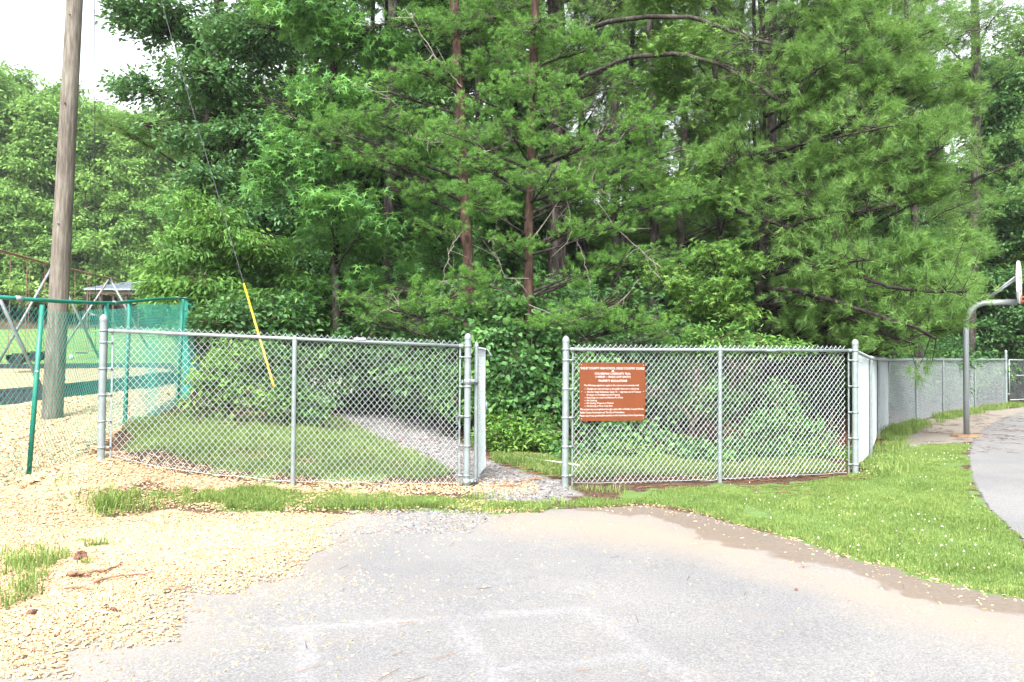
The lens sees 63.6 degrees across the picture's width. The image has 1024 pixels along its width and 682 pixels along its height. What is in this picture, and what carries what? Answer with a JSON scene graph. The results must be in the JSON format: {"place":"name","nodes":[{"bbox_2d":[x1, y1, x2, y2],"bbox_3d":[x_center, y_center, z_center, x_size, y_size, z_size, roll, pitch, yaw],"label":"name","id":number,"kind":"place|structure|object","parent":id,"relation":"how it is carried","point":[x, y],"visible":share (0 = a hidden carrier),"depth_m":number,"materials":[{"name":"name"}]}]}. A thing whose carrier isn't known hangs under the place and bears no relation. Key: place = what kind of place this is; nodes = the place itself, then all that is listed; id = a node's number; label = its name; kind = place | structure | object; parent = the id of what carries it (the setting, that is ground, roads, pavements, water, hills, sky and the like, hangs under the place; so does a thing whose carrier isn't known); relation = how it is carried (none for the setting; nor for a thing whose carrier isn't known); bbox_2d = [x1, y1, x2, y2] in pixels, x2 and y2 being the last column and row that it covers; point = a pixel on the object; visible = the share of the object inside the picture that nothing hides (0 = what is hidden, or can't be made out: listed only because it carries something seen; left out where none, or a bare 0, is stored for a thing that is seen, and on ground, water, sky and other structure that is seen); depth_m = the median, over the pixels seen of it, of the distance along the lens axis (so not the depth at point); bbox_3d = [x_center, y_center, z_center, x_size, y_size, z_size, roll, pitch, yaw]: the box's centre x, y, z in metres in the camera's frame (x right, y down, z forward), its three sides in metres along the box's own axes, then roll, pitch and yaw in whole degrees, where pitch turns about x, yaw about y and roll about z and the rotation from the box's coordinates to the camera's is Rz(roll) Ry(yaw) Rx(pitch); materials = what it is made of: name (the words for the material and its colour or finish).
{"place":"outdoors","nodes":[
{"label":"outdoors","id":0,"kind":"place"},
{"bbox_2d":[0,505,1023,681],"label":"pavement","id":1,"kind":"structure","parent":0,"point":[826,635],"depth_m":4.72,"materials":[{"name":"asphalt"}]},
{"bbox_2d":[19,409,1023,681],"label":"fallen pine needles","id":2,"kind":"object","parent":1,"relation":"on","point":[693,485],"visible":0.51,"depth_m":9.31,"materials":[{"name":"plant"}]},
{"bbox_2d":[0,312,1023,623],"bbox_3d":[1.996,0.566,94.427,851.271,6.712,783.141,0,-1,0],"label":"ground","id":3,"kind":"structure","parent":0,"point":[920,436],"depth_m":9.07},
{"bbox_2d":[0,63,21,294],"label":"distant tree","id":4,"kind":"object","parent":3,"relation":"on","point":[3,122],"visible":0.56,"depth_m":66.13,"materials":[{"name":"green plant"}]},
{"bbox_2d":[0,79,40,315],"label":"distant tree","id":5,"kind":"object","parent":3,"relation":"on","point":[16,94],"visible":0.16,"depth_m":67.27,"materials":[{"name":"green plant"}]},
{"bbox_2d":[2,218,46,320],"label":"distant tree","id":6,"kind":"object","parent":3,"relation":"on","point":[38,272],"visible":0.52,"depth_m":65.27,"materials":[{"name":"green plant"}]},
{"bbox_2d":[0,540,70,609],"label":"grass clump","id":7,"kind":"object","parent":3,"relation":"on","point":[14,560],"visible":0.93,"depth_m":5.46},
{"bbox_2d":[0,93,74,320],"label":"distant tree","id":8,"kind":"object","parent":3,"relation":"on","point":[37,131],"visible":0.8,"depth_m":65.12,"materials":[{"name":"green plant"}]},
{"bbox_2d":[13,76,93,312],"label":"distant tree","id":9,"kind":"object","parent":3,"relation":"on","point":[53,94],"visible":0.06,"depth_m":68.11,"materials":[{"name":"green plant"}]},
{"bbox_2d":[41,0,82,419],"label":"utility pole","id":10,"kind":"object","parent":3,"relation":"on","point":[60,266],"visible":0.87,"depth_m":12.96,"materials":[{"name":"brown wood"}]},
{"bbox_2d":[0,249,146,385],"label":"swing set","id":11,"kind":"object","parent":3,"relation":"on","point":[6,313],"visible":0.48,"depth_m":25.52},
{"bbox_2d":[0,387,175,485],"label":"playground wood chips","id":12,"kind":"object","parent":3,"relation":"on","point":[38,476],"visible":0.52,"depth_m":11.01,"materials":[{"name":"wood"}]},
{"bbox_2d":[37,97,143,324],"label":"distant tree","id":13,"kind":"object","parent":3,"relation":"on","point":[93,182],"visible":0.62,"depth_m":65.61,"materials":[{"name":"green plant"}]},
{"bbox_2d":[0,371,184,404],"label":"playground border","id":14,"kind":"object","parent":3,"relation":"on","point":[10,394],"visible":0.2,"depth_m":15.96,"materials":[{"name":"green plastic"}]},
{"bbox_2d":[0,295,201,482],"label":"green fence","id":15,"kind":"object","parent":3,"relation":"on","point":[183,304],"visible":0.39,"depth_m":10.34,"materials":[{"name":"metal"}]},
{"bbox_2d":[84,282,162,329],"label":"shelter","id":16,"kind":"object","parent":3,"relation":"on","point":[109,289],"visible":0.38,"depth_m":61.81,"materials":[{"name":"metal"}]},
{"bbox_2d":[77,113,173,296],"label":"distant tree","id":17,"kind":"object","parent":3,"relation":"on","point":[132,169],"visible":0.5,"depth_m":65.87,"materials":[{"name":"green plant"}]},
{"bbox_2d":[110,184,167,297],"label":"distant tree","id":18,"kind":"object","parent":3,"relation":"on","point":[132,251],"visible":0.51,"depth_m":65.98,"materials":[{"name":"green plant"}]},
{"bbox_2d":[83,98,195,274],"bbox_3d":[-10.047,-3.298,22.749,3.313,8.385,2.273,1,-2,-27],"label":"leaning pine","id":19,"kind":"object","parent":3,"relation":"on","point":[121,129],"visible":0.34,"depth_m":22.45,"materials":[{"name":"green plant"}]},
{"bbox_2d":[133,121,226,298],"bbox_3d":[-10.779,-3.980,29.095,4.732,10.312,5.400,0,-1,-1],"label":"woodland tree","id":20,"kind":"object","parent":3,"relation":"on","point":[171,216],"visible":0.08,"depth_m":29.00,"materials":[{"name":"green plant"}]},
{"bbox_2d":[85,0,368,293],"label":"maple tree","id":21,"kind":"object","parent":3,"relation":"on","point":[217,88],"visible":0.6,"depth_m":18.08,"materials":[{"name":"green plant"}]},
{"bbox_2d":[167,331,300,422],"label":"bush","id":22,"kind":"object","parent":3,"relation":"on","point":[232,380],"visible":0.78,"depth_m":12.86,"materials":[{"name":"green plant"}]},
{"bbox_2d":[120,181,348,347],"bbox_3d":[-5.829,-0.790,17.008,4.999,4.773,3.154,0,-1,0],"label":"elm sapling","id":23,"kind":"object","parent":3,"relation":"on","point":[197,287],"visible":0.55,"depth_m":16.41,"materials":[{"name":"green plant"}]},
{"bbox_2d":[161,259,372,399],"bbox_3d":[-4.657,-0.241,16.411,4.614,3.016,3.772,0,-1,0],"label":"undergrowth bush","id":24,"kind":"object","parent":3,"relation":"on","point":[220,310],"visible":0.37,"depth_m":15.57,"materials":[{"name":"green plant"}]},
{"bbox_2d":[162,0,378,249],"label":"woodland tree","id":25,"kind":"object","parent":3,"relation":"on","point":[306,73],"depth_m":25.34,"materials":[{"name":"green plant"}]},
{"bbox_2d":[97,314,471,486],"bbox_3d":[-2.325,0.737,8.734,3.816,1.976,0.080,1,-1,-11],"label":"chain link fence","id":26,"kind":"object","parent":3,"relation":"on","point":[103,368],"visible":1,"depth_m":8.73,"materials":[{"name":"metal"}]},
{"bbox_2d":[461,341,491,484],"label":"gate","id":27,"kind":"structure","parent":26,"relation":"attached to","point":[478,400],"depth_m":9.38,"materials":[{"name":"metal"}]},
{"bbox_2d":[122,413,448,478],"bbox_3d":[-3.523,1.347,11.777,3.736,0.532,6.506,1,-2,-23],"label":"grass patch","id":28,"kind":"object","parent":3,"relation":"on","point":[270,447],"visible":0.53,"depth_m":10.04,"materials":[{"name":"plant"}]},
{"bbox_2d":[227,331,343,425],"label":"bush","id":29,"kind":"object","parent":3,"relation":"on","point":[299,382],"visible":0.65,"depth_m":13.65,"materials":[{"name":"green plant"}]},
{"bbox_2d":[171,0,404,283],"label":"woodland tree","id":30,"kind":"object","parent":3,"relation":"on","point":[294,73],"visible":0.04,"depth_m":21.45,"materials":[{"name":"green plant"}]},
{"bbox_2d":[209,261,387,401],"bbox_3d":[-4.158,-0.267,17.200,4.835,3.160,3.953,1,-2,-17],"label":"undergrowth bush","id":31,"kind":"object","parent":3,"relation":"on","point":[270,317],"visible":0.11,"depth_m":15.84,"materials":[{"name":"green plant"}]},
{"bbox_2d":[97,482,552,512],"bbox_3d":[-1.806,1.520,8.118,4.431,0.214,0.889,0,-1,0],"label":"grass strip","id":32,"kind":"object","parent":3,"relation":"on","point":[258,497],"depth_m":8.02,"materials":[{"name":"plant"}]},
{"bbox_2d":[220,0,456,413],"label":"sweetgum tree","id":33,"kind":"object","parent":3,"relation":"on","point":[303,18],"visible":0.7,"depth_m":15.40,"materials":[{"name":"green plant"}]},
{"bbox_2d":[277,295,436,413],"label":"undergrowth bush","id":34,"kind":"object","parent":3,"relation":"on","point":[357,373],"visible":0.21,"depth_m":15.97,"materials":[{"name":"green plant"}]},
{"bbox_2d":[306,0,443,269],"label":"woodland pine","id":35,"kind":"object","parent":3,"relation":"on","point":[370,8],"visible":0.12,"depth_m":23.72,"materials":[{"name":"green plant"}]},
{"bbox_2d":[303,267,461,411],"bbox_3d":[-2.282,0.009,17.566,3.807,3.043,4.656,0,-2,16],"label":"undergrowth bush","id":36,"kind":"object","parent":3,"relation":"on","point":[366,335],"visible":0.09,"depth_m":16.24,"materials":[{"name":"green plant"}]},
{"bbox_2d":[376,0,396,313],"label":"pine tree","id":37,"kind":"object","parent":3,"relation":"on","point":[389,204],"visible":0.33,"depth_m":21.00,"materials":[{"name":"brown plant"}]},
{"bbox_2d":[284,0,502,309],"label":"woodland tree","id":38,"kind":"object","parent":3,"relation":"on","point":[443,96],"visible":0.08,"depth_m":21.90,"materials":[{"name":"green plant"}]},
{"bbox_2d":[294,0,547,431],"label":"pine tree","id":39,"kind":"object","parent":3,"relation":"on","point":[483,19],"visible":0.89,"depth_m":14.81,"materials":[{"name":"green plant"}]},
{"bbox_2d":[376,346,488,435],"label":"bush","id":40,"kind":"object","parent":3,"relation":"on","point":[440,387],"visible":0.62,"depth_m":13.93,"materials":[{"name":"green plant"}]},
{"bbox_2d":[360,30,519,309],"bbox_3d":[-2.182,-3.462,23.571,5.031,10.774,5.711,0,-1,9],"label":"woodland tree","id":41,"kind":"object","parent":3,"relation":"on","point":[400,199],"visible":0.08,"depth_m":23.07,"materials":[{"name":"green plant"}]},
{"bbox_2d":[365,280,522,426],"bbox_3d":[-1.405,0.131,16.242,3.733,2.984,4.565,0,-1,5],"label":"undergrowth bush","id":42,"kind":"object","parent":3,"relation":"on","point":[405,392],"visible":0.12,"depth_m":15.18,"materials":[{"name":"green plant"}]},
{"bbox_2d":[321,400,574,534],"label":"gravel stones","id":43,"kind":"object","parent":3,"relation":"on","point":[491,468],"visible":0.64,"depth_m":10.00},
{"bbox_2d":[362,280,571,430],"bbox_3d":[-0.749,0.223,15.802,4.427,2.894,3.620,0,-1,3],"label":"undergrowth bush","id":44,"kind":"object","parent":3,"relation":"on","point":[449,332],"visible":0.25,"depth_m":14.89,"materials":[{"name":"green plant"}]},
{"bbox_2d":[43,408,923,563],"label":"grass tufts","id":45,"kind":"object","parent":3,"relation":"on","point":[103,501],"visible":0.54,"depth_m":9.76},
{"bbox_2d":[92,390,889,482],"bbox_3d":[1.398,1.357,14.274,15.002,0.877,9.603,0,-1,0],"label":"pine straw","id":46,"kind":"object","parent":3,"relation":"on","point":[705,476],"visible":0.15,"depth_m":11.35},
{"bbox_2d":[367,0,631,316],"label":"woodland tree","id":47,"kind":"object","parent":3,"relation":"on","point":[425,246],"visible":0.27,"depth_m":20.54,"materials":[{"name":"needle"},{"name":"reddish brown bark"}]},
{"bbox_2d":[442,287,579,449],"bbox_3d":[-0.007,0.432,13.333,2.292,2.686,2.178,0,-1,0],"label":"bush","id":48,"kind":"object","parent":3,"relation":"on","point":[531,398],"visible":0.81,"depth_m":12.93,"materials":[{"name":"green plant"}]},
{"bbox_2d":[460,405,561,451],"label":"bush","id":49,"kind":"object","parent":3,"relation":"on","point":[504,434],"visible":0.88,"depth_m":12.35,"materials":[{"name":"green plant"}]},
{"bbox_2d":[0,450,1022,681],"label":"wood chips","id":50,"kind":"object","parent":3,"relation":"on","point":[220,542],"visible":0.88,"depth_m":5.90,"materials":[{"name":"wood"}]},
{"bbox_2d":[411,258,627,417],"bbox_3d":[-0.033,0.086,16.362,3.992,3.191,4.883,1,-2,-17],"label":"undergrowth bush","id":51,"kind":"object","parent":3,"relation":"on","point":[511,288],"visible":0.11,"depth_m":15.41,"materials":[{"name":"green plant"}]},
{"bbox_2d":[461,42,607,292],"bbox_3d":[0.062,-3.299,24.626,5.704,10.761,5.025,0,-2,23],"label":"woodland tree","id":52,"kind":"object","parent":3,"relation":"on","point":[518,224],"visible":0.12,"depth_m":23.73,"materials":[{"name":"green plant"}]},
{"bbox_2d":[440,0,643,297],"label":"woodland pine","id":53,"kind":"object","parent":3,"relation":"on","point":[554,256],"visible":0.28,"depth_m":21.52,"materials":[{"name":"green plant"}]},
{"bbox_2d":[462,0,639,308],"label":"woodland tree","id":54,"kind":"object","parent":3,"relation":"on","point":[605,278],"visible":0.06,"depth_m":24.95,"materials":[{"name":"green plant"}]},
{"bbox_2d":[403,0,712,422],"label":"pine tree","id":55,"kind":"object","parent":3,"relation":"on","point":[533,167],"visible":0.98,"depth_m":13.15,"materials":[{"name":"green plant"}]},
{"bbox_2d":[512,0,667,287],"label":"woodland pine","id":56,"kind":"object","parent":3,"relation":"on","point":[585,247],"visible":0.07,"depth_m":25.00,"materials":[{"name":"green plant"}]},
{"bbox_2d":[516,276,671,415],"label":"undergrowth bush","id":57,"kind":"object","parent":3,"relation":"on","point":[571,296],"visible":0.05,"depth_m":18.01,"materials":[{"name":"green plant"}]},
{"bbox_2d":[545,343,678,455],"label":"bush","id":58,"kind":"object","parent":3,"relation":"on","point":[602,424],"visible":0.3,"depth_m":12.69,"materials":[{"name":"green plant"}]},
{"bbox_2d":[598,436,674,460],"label":"bush","id":59,"kind":"object","parent":3,"relation":"on","point":[627,451],"visible":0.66,"depth_m":11.93,"materials":[{"name":"green plant"}]},
{"bbox_2d":[565,0,708,307],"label":"woodland pine","id":60,"kind":"object","parent":3,"relation":"on","point":[627,142],"visible":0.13,"depth_m":25.24,"materials":[{"name":"green plant"}]},
{"bbox_2d":[578,67,715,321],"bbox_3d":[4.529,-3.256,26.558,5.230,11.200,5.937,1,-1,-10],"label":"woodland tree","id":61,"kind":"object","parent":3,"relation":"on","point":[663,301],"visible":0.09,"depth_m":25.89,"materials":[{"name":"green plant"}]},
{"bbox_2d":[564,0,730,312],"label":"woodland pine","id":62,"kind":"object","parent":3,"relation":"on","point":[617,239],"visible":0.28,"depth_m":23.05,"materials":[{"name":"green plant"}]},
{"bbox_2d":[574,269,756,415],"bbox_3d":[3.085,0.117,17.961,3.969,3.173,4.855,1,-1,-12],"label":"undergrowth bush","id":63,"kind":"object","parent":3,"relation":"on","point":[631,300],"visible":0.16,"depth_m":16.90,"materials":[{"name":"green plant"}]},
{"bbox_2d":[489,450,847,477],"bbox_3d":[2.065,1.611,11.057,4.719,0.164,2.322,1,-1,-7],"label":"grass patch","id":64,"kind":"object","parent":3,"relation":"on","point":[539,462],"visible":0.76,"depth_m":10.68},
{"bbox_2d":[608,317,728,427],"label":"undergrowth bush","id":65,"kind":"object","parent":3,"relation":"on","point":[678,390],"visible":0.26,"depth_m":15.83,"materials":[{"name":"green plant"}]},
{"bbox_2d":[579,0,759,318],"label":"woodland pine","id":66,"kind":"object","parent":3,"relation":"on","point":[653,224],"visible":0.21,"depth_m":21.81,"materials":[{"name":"green plant"}]},
{"bbox_2d":[445,0,898,283],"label":"pine tree","id":67,"kind":"object","parent":3,"relation":"on","point":[745,39],"visible":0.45,"depth_m":16.90,"materials":[{"name":"green plant"}]},
{"bbox_2d":[600,0,760,315],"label":"woodland pine","id":68,"kind":"object","parent":3,"relation":"on","point":[679,227],"visible":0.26,"depth_m":23.55,"materials":[{"name":"green plant"}]},
{"bbox_2d":[611,0,783,417],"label":"sweetgum tree","id":69,"kind":"object","parent":3,"relation":"on","point":[723,293],"visible":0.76,"depth_m":17.21,"materials":[{"name":"green plant"}]},
{"bbox_2d":[642,343,754,455],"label":"bush","id":70,"kind":"object","parent":3,"relation":"on","point":[694,408],"visible":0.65,"depth_m":13.90,"materials":[{"name":"green plant"}]},
{"bbox_2d":[561,336,858,486],"bbox_3d":[2.389,0.870,9.597,3.808,1.843,0.080,1,-2,-15],"label":"chain link fence","id":71,"kind":"object","parent":3,"relation":"on","point":[854,350],"visible":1,"depth_m":9.59,"materials":[{"name":"metal"}]},
{"bbox_2d":[579,363,644,420],"bbox_3d":[1.129,0.569,9.250,0.787,0.650,0.008,1,-2,-15],"label":"sign","id":72,"kind":"object","parent":71,"relation":"attached to","point":[612,391],"visible":1,"depth_m":9.25,"materials":[{"name":"metal"}]},
{"bbox_2d":[668,431,751,462],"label":"bush","id":73,"kind":"object","parent":3,"relation":"on","point":[699,449],"visible":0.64,"depth_m":11.74,"materials":[{"name":"green plant"}]},
{"bbox_2d":[645,0,825,317],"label":"woodland pine","id":74,"kind":"object","parent":3,"relation":"on","point":[729,235],"visible":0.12,"depth_m":25.16,"materials":[{"name":"green plant"}]},
{"bbox_2d":[658,317,822,438],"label":"bush","id":75,"kind":"object","parent":3,"relation":"on","point":[699,339],"visible":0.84,"depth_m":14.33,"materials":[{"name":"green plant"}]},
{"bbox_2d":[706,322,794,419],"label":"undergrowth bush","id":76,"kind":"object","parent":3,"relation":"on","point":[737,383],"visible":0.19,"depth_m":17.72,"materials":[{"name":"green plant"}]},
{"bbox_2d":[688,48,827,327],"bbox_3d":[7.805,-3.304,25.978,5.319,11.592,6.071,-1,-2,34],"label":"woodland tree","id":77,"kind":"object","parent":3,"relation":"on","point":[742,248],"visible":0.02,"depth_m":26.19,"materials":[{"name":"green plant"}]},
{"bbox_2d":[722,375,837,458],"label":"bush","id":78,"kind":"object","parent":3,"relation":"on","point":[763,443],"visible":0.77,"depth_m":12.18,"materials":[{"name":"green plant"}]},
{"bbox_2d":[692,21,878,332],"bbox_3d":[8.336,-3.304,24.082,6.141,11.585,5.410,1,-2,-28],"label":"woodland tree","id":79,"kind":"object","parent":3,"relation":"on","point":[751,221],"visible":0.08,"depth_m":23.99,"materials":[{"name":"green plant"}]},
{"bbox_2d":[701,0,894,408],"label":"woodland pine","id":80,"kind":"object","parent":3,"relation":"on","point":[771,123],"visible":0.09,"depth_m":20.87,"materials":[{"name":"green plant"}]},
{"bbox_2d":[768,337,851,416],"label":"undergrowth bush","id":81,"kind":"object","parent":3,"relation":"on","point":[802,371],"visible":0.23,"depth_m":19.72,"materials":[{"name":"green plant"}]},
{"bbox_2d":[792,355,851,416],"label":"undergrowth bush","id":82,"kind":"object","parent":3,"relation":"on","point":[840,378],"visible":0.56,"depth_m":19.63,"materials":[{"name":"green plant"}]},
{"bbox_2d":[749,0,907,414],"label":"woodland pine","id":83,"kind":"object","parent":3,"relation":"on","point":[779,16],"visible":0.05,"depth_m":21.19,"materials":[{"name":"green plant"}]},
{"bbox_2d":[693,0,1023,424],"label":"loblolly pine","id":84,"kind":"object","parent":3,"relation":"on","point":[840,272],"visible":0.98,"depth_m":15.15,"materials":[{"name":"green plant"}]},
{"bbox_2d":[853,209,947,358],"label":"sweetgum tree","id":85,"kind":"object","parent":3,"relation":"on","point":[884,226],"visible":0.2,"depth_m":16.92,"materials":[{"name":"green plant"}]},
{"bbox_2d":[811,0,1009,410],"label":"woodland pine","id":86,"kind":"object","parent":3,"relation":"on","point":[943,209],"visible":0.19,"depth_m":23.25,"materials":[{"name":"green plant"}]},
{"bbox_2d":[848,0,1006,418],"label":"woodland pine","id":87,"kind":"object","parent":3,"relation":"on","point":[959,16],"visible":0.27,"depth_m":20.60,"materials":[{"name":"green plant"}]},
{"bbox_2d":[858,350,1007,461],"bbox_3d":[9.633,1.081,18.969,1.421,2.080,20.682,-1,-2,35],"label":"chain link fence","id":88,"kind":"object","parent":3,"relation":"on","point":[874,374],"visible":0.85,"depth_m":18.75,"materials":[{"name":"metal"}]},
{"bbox_2d":[851,401,1023,480],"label":"verge grass","id":89,"kind":"structure","parent":3,"relation":"on","point":[892,463],"depth_m":15.45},
{"bbox_2d":[905,338,988,405],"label":"undergrowth bush","id":90,"kind":"object","parent":3,"relation":"on","point":[946,353],"visible":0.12,"depth_m":24.50,"materials":[{"name":"green plant"}]},
{"bbox_2d":[905,0,1023,404],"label":"tall pine","id":91,"kind":"object","parent":3,"relation":"on","point":[976,73],"visible":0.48,"depth_m":26.14,"materials":[{"name":"green plant"}]},
{"bbox_2d":[923,57,1023,399],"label":"woodland tree","id":92,"kind":"object","parent":3,"relation":"on","point":[1008,136],"visible":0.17,"depth_m":28.30,"materials":[{"name":"green plant"}]},
{"bbox_2d":[924,317,1023,403],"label":"undergrowth bush","id":93,"kind":"object","parent":3,"relation":"on","point":[950,342],"visible":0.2,"depth_m":27.32,"materials":[{"name":"green plant"}]},
{"bbox_2d":[925,84,1023,399],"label":"woodland tree","id":94,"kind":"object","parent":3,"relation":"on","point":[1007,246],"visible":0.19,"depth_m":28.39,"materials":[{"name":"green plant"}]},
{"bbox_2d":[927,45,1023,399],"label":"woodland tree","id":95,"kind":"object","parent":3,"relation":"on","point":[986,66],"visible":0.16,"depth_m":28.43,"materials":[{"name":"green plant"}]},
{"bbox_2d":[941,207,1023,399],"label":"hardwood tree","id":96,"kind":"object","parent":3,"relation":"on","point":[989,329],"visible":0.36,"depth_m":27.95,"materials":[{"name":"green plant"}]},
{"bbox_2d":[951,261,1023,437],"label":"basketball hoop","id":97,"kind":"object","parent":3,"relation":"on","point":[1017,277],"visible":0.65,"depth_m":15.62,"materials":[{"name":"galvanised grey steel"},{"name":"white paint"},{"name":"orange paint"}]},
{"bbox_2d":[953,55,1023,400],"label":"woodland tree","id":98,"kind":"object","parent":3,"relation":"on","point":[1020,363],"visible":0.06,"depth_m":28.81,"materials":[{"name":"green plant"}]},
{"bbox_2d":[957,0,1023,276],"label":"hardwood tree","id":99,"kind":"object","parent":3,"relation":"on","point":[1019,256],"visible":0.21,"depth_m":29.43,"materials":[{"name":"green plant"}]},
{"bbox_2d":[0,0,1023,315],"label":"sky","id":100,"kind":"structure","parent":0,"point":[31,31],"materials":[{"name":"white"}]},
{"bbox_2d":[555,442,1023,597],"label":"lawn grass","id":101,"kind":"structure","parent":0,"point":[924,502],"depth_m":7.67,"materials":[{"name":"plant"}]},
{"bbox_2d":[968,412,1023,540],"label":"ball court","id":102,"kind":"object","parent":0,"point":[998,475],"visible":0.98,"depth_m":10.98,"materials":[{"name":"concrete"}]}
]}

